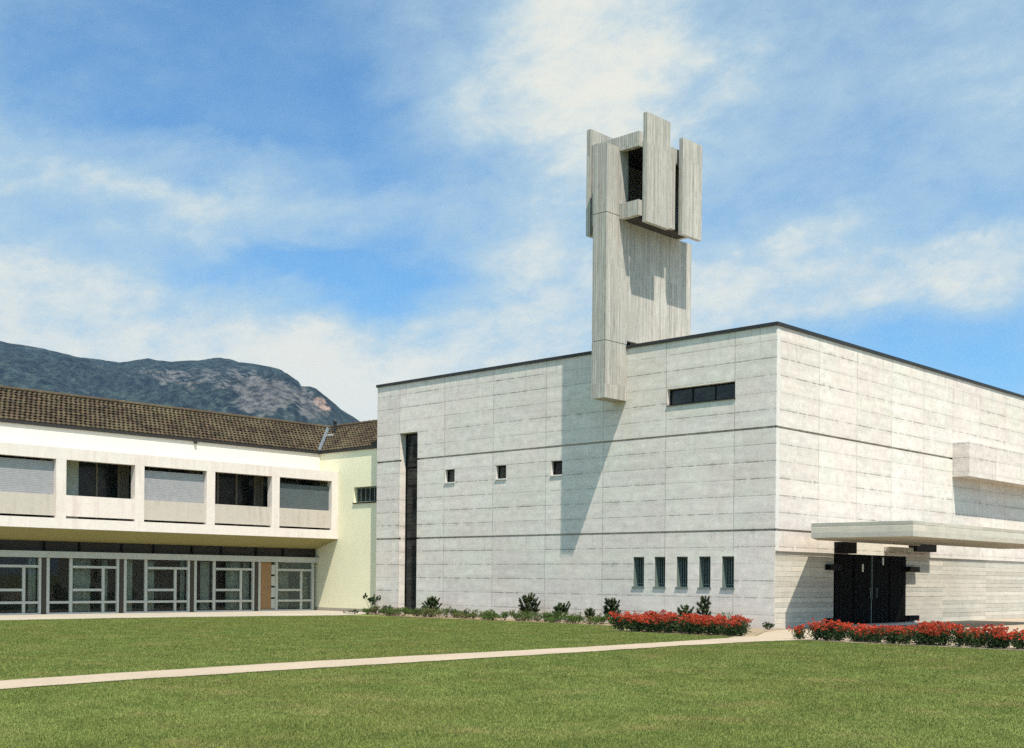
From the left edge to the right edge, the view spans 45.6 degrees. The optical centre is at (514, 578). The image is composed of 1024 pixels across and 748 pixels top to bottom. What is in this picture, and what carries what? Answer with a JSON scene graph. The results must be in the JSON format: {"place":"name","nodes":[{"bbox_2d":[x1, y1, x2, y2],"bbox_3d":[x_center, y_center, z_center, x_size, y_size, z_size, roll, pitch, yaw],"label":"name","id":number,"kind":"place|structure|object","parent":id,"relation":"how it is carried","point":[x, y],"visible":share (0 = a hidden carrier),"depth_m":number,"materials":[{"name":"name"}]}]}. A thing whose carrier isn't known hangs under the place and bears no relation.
{"place":"outdoors","nodes":[
{"label":"outdoors","id":0,"kind":"place"},
{"bbox_2d":[0,341,358,425],"bbox_3d":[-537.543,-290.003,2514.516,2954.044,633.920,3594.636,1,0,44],"label":"mountain","id":1,"kind":"structure","parent":0,"point":[224,385],"depth_m":2289.87,"materials":[{"name":"grey stone"}]},
{"bbox_2d":[0,609,369,619],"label":"walkway","id":2,"kind":"structure","parent":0,"point":[170,614],"depth_m":46.84,"materials":[{"name":"beige concrete"}]},
{"bbox_2d":[0,637,798,688],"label":"path","id":3,"kind":"structure","parent":0,"point":[7,684],"depth_m":20.94,"materials":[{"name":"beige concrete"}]},
{"bbox_2d":[28,607,980,648],"bbox_3d":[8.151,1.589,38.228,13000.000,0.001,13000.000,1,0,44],"label":"ground","id":4,"kind":"structure","parent":0,"point":[379,615],"depth_m":48.38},
{"bbox_2d":[0,385,376,614],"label":"parish wing","id":5,"kind":"structure","parent":4,"relation":"on","point":[107,505],"depth_m":49.86,"materials":[{"name":"white paint"}]},
{"bbox_2d":[0,455,41,516],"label":"gallery window","id":6,"kind":"structure","parent":5,"relation":"in","point":[3,514],"depth_m":44.97,"materials":[{"name":"black glass"}]},
{"bbox_2d":[0,557,41,614],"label":"lounge window","id":7,"kind":"structure","parent":5,"relation":"in","point":[31,566],"depth_m":45.71,"materials":[{"name":"white glass"}]},
{"bbox_2d":[46,558,119,613],"bbox_3d":[-16.775,0.286,47.104,0.355,2.170,3.000,1,0,44],"label":"lounge window","id":8,"kind":"structure","parent":5,"relation":"in","point":[79,589],"depth_m":47.25,"materials":[{"name":"grey glass"}]},
{"bbox_2d":[49,459,119,520],"bbox_3d":[-16.525,-3.457,46.790,0.070,2.600,2.860,1,0,44],"label":"gallery window","id":9,"kind":"structure","parent":5,"relation":"in","point":[91,479],"depth_m":47.02,"materials":[{"name":"black glass"}]},
{"bbox_2d":[123,559,190,612],"bbox_3d":[-14.595,0.307,49.401,0.355,2.170,3.000,1,0,44],"label":"lounge window","id":10,"kind":"structure","parent":5,"relation":"in","point":[148,601],"depth_m":49.36,"materials":[{"name":"grey glass"}]},
{"bbox_2d":[126,465,190,523],"bbox_3d":[-14.348,-3.436,49.090,0.060,2.600,2.860,1,0,44],"label":"gallery window","id":11,"kind":"structure","parent":5,"relation":"in","point":[128,469],"depth_m":48.84,"materials":[{"name":"black glass"}]},
{"bbox_2d":[194,561,254,611],"bbox_3d":[-12.415,0.327,51.698,0.355,2.170,3.000,1,0,44],"label":"lounge window","id":12,"kind":"structure","parent":5,"relation":"in","point":[233,579],"depth_m":52.03,"materials":[{"name":"grey glass"}]},
{"bbox_2d":[196,471,255,526],"bbox_3d":[-12.168,-3.416,51.387,0.060,2.600,2.860,1,0,44],"label":"gallery window","id":13,"kind":"structure","parent":5,"relation":"in","point":[230,489],"depth_m":51.68,"materials":[{"name":"black glass"}]},
{"bbox_2d":[260,562,270,609],"bbox_3d":[-10.902,0.302,53.144,0.128,2.070,0.615,1,0,44],"label":"side door","id":14,"kind":"structure","parent":5,"relation":"in","point":[265,604],"depth_m":53.16,"materials":[{"name":"wood"}]},
{"bbox_2d":[258,562,313,610],"bbox_3d":[-10.235,0.348,53.995,0.355,2.170,3.000,1,0,44],"label":"lounge window","id":15,"kind":"structure","parent":5,"relation":"in","point":[282,570],"depth_m":54.17,"materials":[{"name":"white glass"}]},
{"bbox_2d":[261,476,314,528],"bbox_3d":[-9.988,-3.395,53.684,0.060,2.600,2.860,1,0,44],"label":"gallery window","id":16,"kind":"structure","parent":5,"relation":"in","point":[264,480],"depth_m":53.46,"materials":[{"name":"black glass"}]},
{"bbox_2d":[352,486,376,503],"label":"corridor window","id":17,"kind":"structure","parent":5,"relation":"in","point":[364,494],"depth_m":53.02,"materials":[{"name":"black glass"}]},
{"bbox_2d":[362,592,380,613],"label":"leafy shrub","id":18,"kind":"object","parent":4,"relation":"on","point":[373,600],"visible":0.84,"depth_m":50.53,"materials":[{"name":"green plant"}]},
{"bbox_2d":[376,112,1023,628],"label":"church","id":19,"kind":"structure","parent":4,"relation":"on","point":[648,452],"depth_m":43.07,"materials":[{"name":"concrete"}]},
{"bbox_2d":[404,433,417,613],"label":"tall window","id":20,"kind":"structure","parent":19,"relation":"in","point":[411,439],"depth_m":50.59,"materials":[{"name":"glass"}]},
{"bbox_2d":[444,469,454,483],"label":"square window","id":21,"kind":"structure","parent":19,"relation":"in","point":[451,473],"depth_m":48.61,"materials":[{"name":"glass"}]},
{"bbox_2d":[495,465,506,479],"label":"square window","id":22,"kind":"structure","parent":19,"relation":"in","point":[501,469],"depth_m":46.69,"materials":[{"name":"glass"}]},
{"bbox_2d":[550,461,562,476],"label":"square window","id":23,"kind":"structure","parent":19,"relation":"in","point":[557,464],"depth_m":44.71,"materials":[{"name":"glass"}]},
{"bbox_2d":[632,557,644,587],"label":"slit window","id":24,"kind":"structure","parent":19,"relation":"in","point":[638,578],"depth_m":42.17,"materials":[{"name":"grey glass"}]},
{"bbox_2d":[653,557,665,587],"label":"slit window","id":25,"kind":"structure","parent":19,"relation":"in","point":[660,561],"depth_m":41.55,"materials":[{"name":"grey glass"}]},
{"bbox_2d":[675,557,687,588],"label":"slit window","id":26,"kind":"structure","parent":19,"relation":"in","point":[682,562],"depth_m":40.92,"materials":[{"name":"grey glass"}]},
{"bbox_2d":[670,382,734,404],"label":"long window","id":27,"kind":"structure","parent":19,"relation":"in","point":[724,390],"depth_m":40.36,"materials":[{"name":"glass"}]},
{"bbox_2d":[697,556,710,588],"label":"slit window","id":28,"kind":"structure","parent":19,"relation":"in","point":[704,562],"depth_m":40.29,"materials":[{"name":"grey glass"}]},
{"bbox_2d":[720,556,734,588],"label":"slit window","id":29,"kind":"structure","parent":19,"relation":"in","point":[727,561],"depth_m":39.66,"materials":[{"name":"grey glass"}]},
{"bbox_2d":[825,554,919,623],"bbox_3d":[12.669,0.390,42.961,0.300,2.420,6.630,1,0,44],"label":"entrance door","id":30,"kind":"structure","parent":19,"relation":"in","point":[867,589],"depth_m":42.83,"materials":[{"name":"black metal"}]},
{"bbox_2d":[0,615,1023,747],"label":"lawn","id":31,"kind":"structure","parent":0,"point":[535,727],"depth_m":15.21,"materials":[{"name":"green plant"}]},
{"bbox_2d":[0,0,1023,420],"label":"sky","id":32,"kind":"structure","parent":0,"point":[346,199],"materials":[{"name":"blue"}]},
{"bbox_2d":[374,614,787,636],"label":"flower bed soil","id":33,"kind":"structure","parent":0,"point":[754,631],"depth_m":40.70,"materials":[{"name":"brown soil"}]},
{"bbox_2d":[361,607,372,613],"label":"border plant","id":34,"kind":"object","parent":33,"relation":"on","point":[366,610],"visible":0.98,"depth_m":49.78,"materials":[{"name":"green plant"}]},
{"bbox_2d":[373,604,385,614],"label":"border plant","id":35,"kind":"object","parent":33,"relation":"on","point":[376,608],"visible":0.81,"depth_m":49.33,"materials":[{"name":"green plant"}]},
{"bbox_2d":[388,606,407,615],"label":"border plant","id":36,"kind":"object","parent":33,"relation":"on","point":[398,610],"visible":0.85,"depth_m":48.01,"materials":[{"name":"green plant"}]},
{"bbox_2d":[388,607,409,615],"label":"border plant","id":37,"kind":"object","parent":33,"relation":"on","point":[403,610],"visible":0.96,"depth_m":47.66,"materials":[{"name":"green plant"}]},
{"bbox_2d":[407,607,420,616],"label":"border plant","id":38,"kind":"object","parent":33,"relation":"on","point":[416,611],"visible":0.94,"depth_m":47.27,"materials":[{"name":"green plant"}]},
{"bbox_2d":[424,607,435,616],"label":"border plant","id":39,"kind":"object","parent":33,"relation":"on","point":[430,610],"visible":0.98,"depth_m":46.50,"materials":[{"name":"green plant"}]},
{"bbox_2d":[422,596,441,609],"bbox_3d":[-3.287,1.068,47.979,0.861,0.861,0.755,1,0,44],"label":"dwarf pine","id":40,"kind":"object","parent":33,"relation":"on","point":[431,602],"visible":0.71,"depth_m":47.91,"materials":[{"name":"green plant"}]},
{"bbox_2d":[429,611,446,616],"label":"border plant","id":41,"kind":"object","parent":33,"relation":"on","point":[438,613],"visible":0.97,"depth_m":46.36,"materials":[{"name":"green plant"}]},
{"bbox_2d":[436,608,458,617],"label":"border plant","id":42,"kind":"object","parent":33,"relation":"on","point":[446,612],"visible":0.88,"depth_m":46.46,"materials":[{"name":"green plant"}]},
{"bbox_2d":[444,606,461,617],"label":"border plant","id":43,"kind":"object","parent":33,"relation":"on","point":[453,611],"visible":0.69,"depth_m":46.31,"materials":[{"name":"green plant"}]},
{"bbox_2d":[458,612,471,618],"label":"border plant","id":44,"kind":"object","parent":33,"relation":"on","point":[465,615],"visible":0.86,"depth_m":45.40,"materials":[{"name":"green plant"}]},
{"bbox_2d":[471,609,491,618],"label":"border plant","id":45,"kind":"object","parent":33,"relation":"on","point":[479,612],"visible":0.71,"depth_m":44.74,"materials":[{"name":"green plant"}]},
{"bbox_2d":[483,610,498,619],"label":"border plant","id":46,"kind":"object","parent":33,"relation":"on","point":[488,612],"visible":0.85,"depth_m":44.30,"materials":[{"name":"green plant"}]},
{"bbox_2d":[482,613,503,620],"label":"border plant","id":47,"kind":"object","parent":33,"relation":"on","point":[495,616],"visible":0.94,"depth_m":43.88,"materials":[{"name":"green plant"}]},
{"bbox_2d":[494,611,509,619],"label":"border plant","id":48,"kind":"object","parent":33,"relation":"on","point":[505,614],"visible":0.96,"depth_m":44.06,"materials":[{"name":"green plant"}]},
{"bbox_2d":[509,610,528,620],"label":"border plant","id":49,"kind":"object","parent":33,"relation":"on","point":[514,615],"visible":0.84,"depth_m":43.61,"materials":[{"name":"green plant"}]},
{"bbox_2d":[517,610,530,620],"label":"border plant","id":50,"kind":"object","parent":33,"relation":"on","point":[525,614],"visible":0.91,"depth_m":43.27,"materials":[{"name":"green plant"}]},
{"bbox_2d":[519,616,536,620],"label":"border plant","id":51,"kind":"object","parent":33,"relation":"on","point":[522,618],"visible":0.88,"depth_m":43.26,"materials":[{"name":"green plant"}]},
{"bbox_2d":[518,592,540,619],"bbox_3d":[0.487,0.998,44.303,0.890,1.073,0.840,1,0,44],"label":"dwarf pine","id":52,"kind":"object","parent":33,"relation":"on","point":[528,602],"visible":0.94,"depth_m":44.25,"materials":[{"name":"green plant"}]},
{"bbox_2d":[527,612,550,621],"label":"border plant","id":53,"kind":"object","parent":33,"relation":"on","point":[537,619],"visible":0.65,"depth_m":42.77,"materials":[{"name":"green plant"}]},
{"bbox_2d":[530,612,553,620],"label":"border plant","id":54,"kind":"object","parent":33,"relation":"on","point":[539,615],"visible":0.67,"depth_m":43.10,"materials":[{"name":"green plant"}]},
{"bbox_2d":[545,616,560,622],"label":"border plant","id":55,"kind":"object","parent":33,"relation":"on","point":[549,619],"visible":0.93,"depth_m":42.05,"materials":[{"name":"green plant"}]},
{"bbox_2d":[546,610,568,622],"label":"border plant","id":56,"kind":"object","parent":33,"relation":"on","point":[556,614],"visible":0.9,"depth_m":42.16,"materials":[{"name":"green plant"}]},
{"bbox_2d":[552,600,570,615],"bbox_3d":[1.650,1.140,43.221,0.794,0.811,0.694,1,0,44],"label":"dwarf pine","id":57,"kind":"object","parent":33,"relation":"on","point":[559,607],"visible":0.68,"depth_m":43.16,"materials":[{"name":"green plant"}]},
{"bbox_2d":[559,612,582,622],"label":"border plant","id":58,"kind":"object","parent":33,"relation":"on","point":[566,617],"visible":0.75,"depth_m":41.88,"materials":[{"name":"green plant"}]},
{"bbox_2d":[571,613,581,623],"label":"border plant","id":59,"kind":"object","parent":33,"relation":"on","point":[573,618],"visible":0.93,"depth_m":41.36,"materials":[{"name":"green plant"}]},
{"bbox_2d":[582,615,595,623],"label":"border plant","id":60,"kind":"object","parent":33,"relation":"on","point":[587,620],"visible":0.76,"depth_m":41.22,"materials":[{"name":"green plant"}]},
{"bbox_2d":[575,618,603,623],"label":"border plant","id":61,"kind":"object","parent":33,"relation":"on","point":[596,621],"visible":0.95,"depth_m":40.86,"materials":[{"name":"green plant"}]},
{"bbox_2d":[584,607,595,622],"bbox_3d":[2.589,1.255,42.135,0.471,0.599,0.545,1,0,1],"label":"dwarf pine","id":62,"kind":"object","parent":33,"relation":"on","point":[589,612],"visible":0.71,"depth_m":42.10,"materials":[{"name":"green plant"}]},
{"bbox_2d":[593,613,609,623],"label":"border plant","id":63,"kind":"object","parent":33,"relation":"on","point":[604,616],"visible":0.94,"depth_m":40.78,"materials":[{"name":"green plant"}]},
{"bbox_2d":[603,597,620,619],"bbox_3d":[3.271,1.082,41.661,0.838,0.962,0.740,1,0,44],"label":"dwarf pine","id":64,"kind":"object","parent":33,"relation":"on","point":[612,604],"visible":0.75,"depth_m":41.56,"materials":[{"name":"green plant"}]},
{"bbox_2d":[607,611,635,630],"bbox_3d":[3.172,1.244,35.961,0.905,0.615,0.698,1,0,28],"label":"rose bush","id":65,"kind":"object","parent":33,"relation":"on","point":[618,623],"visible":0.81,"depth_m":35.89,"materials":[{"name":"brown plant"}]},
{"bbox_2d":[615,613,642,630],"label":"rose bush","id":66,"kind":"object","parent":33,"relation":"on","point":[626,620],"visible":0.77,"depth_m":35.57,"materials":[{"name":"red plant"}]},
{"bbox_2d":[627,612,644,631],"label":"rose bush","id":67,"kind":"object","parent":33,"relation":"on","point":[633,621],"visible":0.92,"depth_m":35.38,"materials":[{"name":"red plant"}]},
{"bbox_2d":[636,614,653,631],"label":"rose bush","id":68,"kind":"object","parent":33,"relation":"on","point":[646,624],"visible":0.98,"depth_m":35.10,"materials":[{"name":"red plant"}]},
{"bbox_2d":[645,609,668,631],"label":"rose bush","id":69,"kind":"object","parent":33,"relation":"on","point":[654,613],"visible":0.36,"depth_m":35.37,"materials":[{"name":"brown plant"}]},
{"bbox_2d":[649,614,666,632],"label":"rose bush","id":70,"kind":"object","parent":33,"relation":"on","point":[654,620],"visible":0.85,"depth_m":34.88,"materials":[{"name":"brown plant"}]},
{"bbox_2d":[655,616,676,632],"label":"rose bush","id":71,"kind":"object","parent":33,"relation":"on","point":[665,624],"visible":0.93,"depth_m":34.68,"materials":[{"name":"green plant"}]},
{"bbox_2d":[665,612,693,632],"bbox_3d":[4.760,1.250,34.569,0.826,0.636,0.968,1,0,-23],"label":"rose bush","id":72,"kind":"object","parent":33,"relation":"on","point":[676,623],"visible":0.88,"depth_m":34.48,"materials":[{"name":"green plant"}]},
{"bbox_2d":[676,604,693,617],"bbox_3d":[5.518,1.174,39.377,0.641,0.816,0.599,1,0,13],"label":"dwarf pine","id":73,"kind":"object","parent":33,"relation":"on","point":[685,609],"visible":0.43,"depth_m":39.42,"materials":[{"name":"green plant"}]},
{"bbox_2d":[678,612,701,633],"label":"rose bush","id":74,"kind":"object","parent":33,"relation":"on","point":[688,630],"visible":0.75,"depth_m":34.18,"materials":[{"name":"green plant"}]},
{"bbox_2d":[684,614,706,633],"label":"rose bush","id":75,"kind":"object","parent":33,"relation":"on","point":[696,622],"visible":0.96,"depth_m":33.90,"materials":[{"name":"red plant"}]},
{"bbox_2d":[693,595,711,615],"bbox_3d":[5.995,1.039,38.876,0.718,1.102,0.648,1,0,44],"label":"dwarf pine","id":76,"kind":"object","parent":33,"relation":"on","point":[704,609],"visible":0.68,"depth_m":38.81,"materials":[{"name":"green plant"}]},
{"bbox_2d":[699,617,717,634],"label":"rose bush","id":77,"kind":"object","parent":33,"relation":"on","point":[704,625],"visible":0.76,"depth_m":33.77,"materials":[{"name":"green plant"}]},
{"bbox_2d":[706,616,727,634],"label":"rose bush","id":78,"kind":"object","parent":33,"relation":"on","point":[715,629],"visible":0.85,"depth_m":33.50,"materials":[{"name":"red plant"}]},
{"bbox_2d":[714,621,737,635],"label":"rose bush","id":79,"kind":"object","parent":33,"relation":"on","point":[729,628],"visible":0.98,"depth_m":33.13,"materials":[{"name":"green plant"}]},
{"bbox_2d":[713,615,739,631],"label":"rose bush","id":80,"kind":"object","parent":33,"relation":"on","point":[718,617],"visible":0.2,"depth_m":33.84,"materials":[{"name":"red plant"}]},
{"bbox_2d":[728,614,750,635],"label":"rose bush","id":81,"kind":"object","parent":33,"relation":"on","point":[741,629],"visible":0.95,"depth_m":33.03,"materials":[{"name":"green plant"}]},
{"bbox_2d":[741,618,752,631],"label":"rose bush","id":82,"kind":"object","parent":33,"relation":"on","point":[749,621],"visible":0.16,"depth_m":34.22,"materials":[{"name":"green plant"}]},
{"bbox_2d":[762,622,774,629],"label":"leafy shrub","id":83,"kind":"object","parent":33,"relation":"on","point":[768,624],"visible":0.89,"depth_m":37.73,"materials":[{"name":"green plant"}]},
{"bbox_2d":[742,618,1023,649],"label":"forecourt","id":84,"kind":"structure","parent":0,"point":[1013,623],"depth_m":37.05,"materials":[{"name":"beige concrete"}]},
{"bbox_2d":[786,624,807,638],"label":"rose bush","id":85,"kind":"object","parent":84,"relation":"on","point":[799,631],"visible":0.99,"depth_m":31.47,"materials":[{"name":"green plant"}]},
{"bbox_2d":[805,622,823,639],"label":"rose bush","id":86,"kind":"object","parent":84,"relation":"on","point":[815,633],"visible":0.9,"depth_m":31.09,"materials":[{"name":"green plant"}]},
{"bbox_2d":[812,618,840,640],"bbox_3d":[7.891,1.298,30.953,0.651,0.594,0.845,1,0,-11],"label":"rose bush","id":87,"kind":"object","parent":84,"relation":"on","point":[826,635],"visible":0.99,"depth_m":30.86,"materials":[{"name":"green plant"}]},
{"bbox_2d":[822,623,850,640],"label":"rose bush","id":88,"kind":"object","parent":84,"relation":"on","point":[841,634],"visible":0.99,"depth_m":30.64,"materials":[{"name":"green plant"}]},
{"bbox_2d":[845,622,869,638],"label":"rose bush","id":89,"kind":"object","parent":84,"relation":"on","point":[851,624],"visible":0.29,"depth_m":31.00,"materials":[{"name":"brown plant"}]},
{"bbox_2d":[844,624,871,641],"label":"rose bush","id":90,"kind":"object","parent":84,"relation":"on","point":[855,638],"visible":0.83,"depth_m":30.49,"materials":[{"name":"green plant"}]},
{"bbox_2d":[854,626,871,641],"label":"rose bush","id":91,"kind":"object","parent":84,"relation":"on","point":[863,634],"visible":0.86,"depth_m":30.24,"materials":[{"name":"brown plant"}]},
{"bbox_2d":[866,624,891,642],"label":"rose bush","id":92,"kind":"object","parent":84,"relation":"on","point":[878,633],"visible":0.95,"depth_m":29.94,"materials":[{"name":"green plant"}]},
{"bbox_2d":[880,625,906,643],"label":"rose bush","id":93,"kind":"object","parent":84,"relation":"on","point":[893,640],"visible":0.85,"depth_m":29.66,"materials":[{"name":"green plant"}]},
{"bbox_2d":[888,625,916,643],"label":"rose bush","id":94,"kind":"object","parent":84,"relation":"on","point":[900,636],"visible":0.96,"depth_m":29.45,"materials":[{"name":"green plant"}]},
{"bbox_2d":[900,625,917,642],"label":"rose bush","id":95,"kind":"object","parent":84,"relation":"on","point":[906,628],"visible":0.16,"depth_m":29.95,"materials":[{"name":"brown plant"}]},
{"bbox_2d":[908,623,932,644],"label":"rose bush","id":96,"kind":"object","parent":84,"relation":"on","point":[916,638],"visible":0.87,"depth_m":29.20,"materials":[{"name":"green plant"}]},
{"bbox_2d":[916,624,941,644],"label":"rose bush","id":97,"kind":"object","parent":84,"relation":"on","point":[931,638],"visible":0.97,"depth_m":28.99,"materials":[{"name":"green plant"}]},
{"bbox_2d":[917,619,955,644],"bbox_3d":[10.248,1.299,29.451,0.938,0.642,0.800,1,0,31],"label":"rose bush","id":98,"kind":"object","parent":84,"relation":"on","point":[936,623],"visible":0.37,"depth_m":29.33,"materials":[{"name":"brown plant"}]},
{"bbox_2d":[933,624,956,645],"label":"rose bush","id":99,"kind":"object","parent":84,"relation":"on","point":[943,638],"visible":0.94,"depth_m":28.86,"materials":[{"name":"green plant"}]},
{"bbox_2d":[947,624,973,646],"bbox_3d":[10.483,1.335,28.587,0.631,0.568,0.819,1,0,30],"label":"rose bush","id":100,"kind":"object","parent":84,"relation":"on","point":[960,639],"visible":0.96,"depth_m":28.53,"materials":[{"name":"green plant"}]},
{"bbox_2d":[964,628,977,645],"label":"rose bush","id":101,"kind":"object","parent":84,"relation":"on","point":[966,644],"visible":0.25,"depth_m":28.93,"materials":[{"name":"green plant"}]},
{"bbox_2d":[965,627,992,647],"bbox_3d":[10.850,1.358,28.300,0.768,0.527,0.656,1,0,-34],"label":"rose bush","id":102,"kind":"object","parent":84,"relation":"on","point":[977,640],"visible":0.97,"depth_m":28.23,"materials":[{"name":"green plant"}]},
{"bbox_2d":[981,626,1007,647],"bbox_3d":[11.089,1.349,28.038,0.644,0.551,0.822,1,0,-23],"label":"rose bush","id":103,"kind":"object","parent":84,"relation":"on","point":[990,642],"visible":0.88,"depth_m":27.97,"materials":[{"name":"green plant"}]},
{"bbox_2d":[981,623,1008,647],"bbox_3d":[11.253,1.331,28.407,0.680,0.590,0.650,1,0,-19],"label":"rose bush","id":104,"kind":"object","parent":84,"relation":"on","point":[988,625],"visible":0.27,"depth_m":28.38,"materials":[{"name":"brown plant"}]},
{"bbox_2d":[991,630,1014,648],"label":"rose bush","id":105,"kind":"object","parent":84,"relation":"on","point":[1001,641],"visible":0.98,"depth_m":27.77,"materials":[{"name":"green plant"}]},
{"bbox_2d":[1005,629,1023,648],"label":"rose bush","id":106,"kind":"object","parent":84,"relation":"on","point":[1017,640],"visible":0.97,"depth_m":27.65,"materials":[{"name":"green plant"}]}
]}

